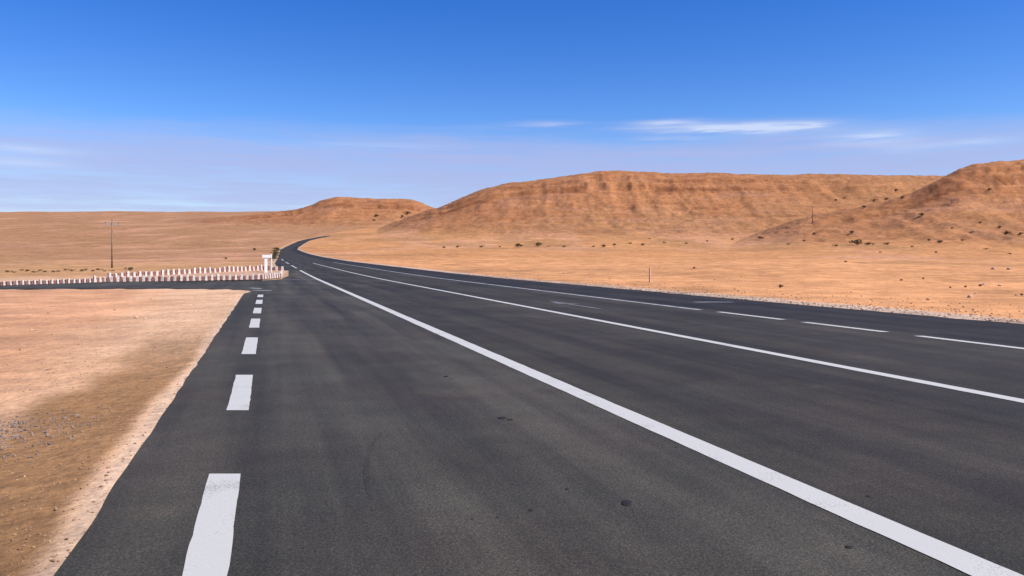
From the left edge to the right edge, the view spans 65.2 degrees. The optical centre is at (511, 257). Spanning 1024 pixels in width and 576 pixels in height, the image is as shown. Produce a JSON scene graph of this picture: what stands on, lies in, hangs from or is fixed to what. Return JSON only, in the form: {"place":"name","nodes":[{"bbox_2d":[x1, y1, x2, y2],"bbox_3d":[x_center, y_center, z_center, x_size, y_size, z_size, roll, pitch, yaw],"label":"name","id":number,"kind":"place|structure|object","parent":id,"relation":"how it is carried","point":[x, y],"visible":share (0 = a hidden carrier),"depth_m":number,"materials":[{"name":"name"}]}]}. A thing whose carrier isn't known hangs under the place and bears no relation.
{"place":"outdoors","nodes":[
{"label":"outdoors","id":0,"kind":"place"},
{"bbox_2d":[0,405,103,471],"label":"gravel","id":1,"kind":"structure","parent":0,"point":[21,436],"depth_m":5.92,"materials":[{"name":"gravel"}]},
{"bbox_2d":[0,270,970,575],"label":"side road","id":2,"kind":"structure","parent":0,"point":[340,380],"depth_m":4.62,"materials":[{"name":"grey asphalt"}]},
{"bbox_2d":[116,270,287,281],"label":"traffic island","id":3,"kind":"structure","parent":2,"relation":"on","point":[250,273],"depth_m":48.76,"materials":[{"name":"beige concrete"}]},
{"bbox_2d":[262,254,271,272],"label":"road sign","id":4,"kind":"object","parent":3,"relation":"on","point":[265,257],"visible":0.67,"depth_m":52.18,"materials":[{"name":"white metal"}]},
{"bbox_2d":[182,474,240,575],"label":"edge dash marking","id":5,"kind":"object","parent":2,"relation":"on","point":[209,549],"visible":1,"depth_m":3.76,"materials":[{"name":"white paint"}]},
{"bbox_2d":[226,375,252,409],"bbox_3d":[-2.606,1.277,7.710,0.184,0.001,2.167,0,0,-17],"label":"edge dash marking","id":6,"kind":"object","parent":2,"relation":"on","point":[240,394],"visible":1,"depth_m":7.52,"materials":[{"name":"white paint"}]},
{"bbox_2d":[242,337,257,353],"bbox_3d":[-3.824,1.277,11.699,0.186,0.001,2.355,0,0,-17],"label":"edge dash marking","id":7,"kind":"object","parent":2,"relation":"on","point":[250,345],"visible":1,"depth_m":11.62,"materials":[{"name":"white paint"}]},
{"bbox_2d":[249,319,259,327],"bbox_3d":[-5.036,1.277,15.675,0.185,0.001,2.303,0,0,-17],"label":"edge dash marking","id":8,"kind":"object","parent":2,"relation":"on","point":[254,323],"visible":1,"depth_m":15.51,"materials":[{"name":"white paint"}]},
{"bbox_2d":[253,308,261,312],"bbox_3d":[-6.157,1.277,19.350,0.188,0.001,2.145,0,0,-17],"label":"edge dash marking","id":9,"kind":"object","parent":2,"relation":"on","point":[257,310],"visible":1,"depth_m":19.32,"materials":[{"name":"white paint"}]},
{"bbox_2d":[283,279,316,279],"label":"stop line marking","id":10,"kind":"object","parent":2,"relation":"on","point":[299,279],"visible":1,"depth_m":46.69,"materials":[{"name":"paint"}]},
{"bbox_2d":[363,430,385,499],"bbox_3d":[-0.883,1.280,5.074,0.102,0.001,1.728,0,0,-6],"label":"tyre mark","id":11,"kind":"object","parent":2,"relation":"on","point":[366,465],"visible":1,"depth_m":4.91,"materials":[{"name":"rubber"}]},
{"bbox_2d":[621,500,631,505],"bbox_3d":[0.596,1.278,4.171,0.053,0.010,0.096,0,0,18],"label":"dirt clod","id":12,"kind":"object","parent":2,"relation":"on","point":[626,502],"visible":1,"depth_m":4.16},
{"bbox_2d":[299,270,1023,575],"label":"solid line marking","id":13,"kind":"object","parent":2,"relation":"on","point":[961,560],"visible":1,"depth_m":4.52,"materials":[{"name":"white paint"}]},
{"bbox_2d":[0,159,1023,575],"bbox_3d":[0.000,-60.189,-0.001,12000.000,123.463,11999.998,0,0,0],"label":"ground","id":14,"kind":"structure","parent":0,"point":[662,217],"depth_m":195.18,"materials":[{"name":"beige sand"}]},
{"bbox_2d":[104,219,119,267],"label":"utility pole","id":15,"kind":"object","parent":14,"relation":"on","point":[111,224],"visible":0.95,"depth_m":88.51,"materials":[{"name":"brown wood"}]},
{"bbox_2d":[0,294,238,575],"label":"pebbles","id":16,"kind":"object","parent":14,"relation":"on","point":[55,509],"visible":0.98,"depth_m":5.16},
{"bbox_2d":[466,274,1023,322],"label":"verge pebbles","id":17,"kind":"object","parent":14,"relation":"on","point":[773,297],"visible":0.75,"depth_m":24.89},
{"bbox_2d":[849,239,862,244],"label":"desert shrub","id":18,"kind":"object","parent":14,"relation":"on","point":[859,242],"visible":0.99,"depth_m":380.91,"materials":[{"name":"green plant"}]},
{"bbox_2d":[0,0,1023,211],"label":"sky","id":19,"kind":"structure","parent":0,"point":[106,105],"materials":[{"name":"blue"}]},
{"bbox_2d":[275,236,1023,574],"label":"road","id":20,"kind":"structure","parent":0,"point":[943,464],"depth_m":8.01,"materials":[{"name":"grey asphalt"}]},
{"bbox_2d":[334,262,700,309],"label":"solid line marking","id":21,"kind":"object","parent":20,"relation":"on","point":[555,292],"visible":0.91,"depth_m":27.68,"materials":[{"name":"paint"}]},
{"bbox_2d":[550,301,600,308],"bbox_3d":[1.656,1.274,21.696,0.553,0.001,3.771,0,0,-23],"label":"arrow marking","id":22,"kind":"object","parent":20,"relation":"on","point":[572,304],"visible":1,"depth_m":22.20,"materials":[{"name":"paint"}]},
{"bbox_2d":[291,238,1023,346],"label":"road shoulder","id":23,"kind":"object","parent":20,"relation":"attached to","point":[994,332],"visible":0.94,"depth_m":19.00},
{"bbox_2d":[314,263,1023,402],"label":"solid line marking","id":24,"kind":"object","parent":20,"relation":"on","point":[911,379],"visible":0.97,"depth_m":10.02,"materials":[{"name":"white paint"}]},
{"bbox_2d":[721,312,786,319],"bbox_3d":[5.229,1.277,17.675,0.161,0.001,2.503,0,0,-17],"label":"dashed line marking","id":25,"kind":"object","parent":20,"relation":"on","point":[754,316],"visible":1,"depth_m":17.34,"materials":[{"name":"white paint"}]},
{"bbox_2d":[804,322,887,331],"bbox_3d":[6.105,1.277,14.805,0.158,0.001,2.233,0,0,-17],"label":"dashed line marking","id":26,"kind":"object","parent":20,"relation":"on","point":[846,327],"visible":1,"depth_m":14.61,"materials":[{"name":"white paint"}]},
{"bbox_2d":[919,336,1023,348],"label":"dashed line marking","id":27,"kind":"object","parent":20,"relation":"on","point":[973,342],"visible":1,"depth_m":12.03,"materials":[{"name":"white paint"}]}
]}

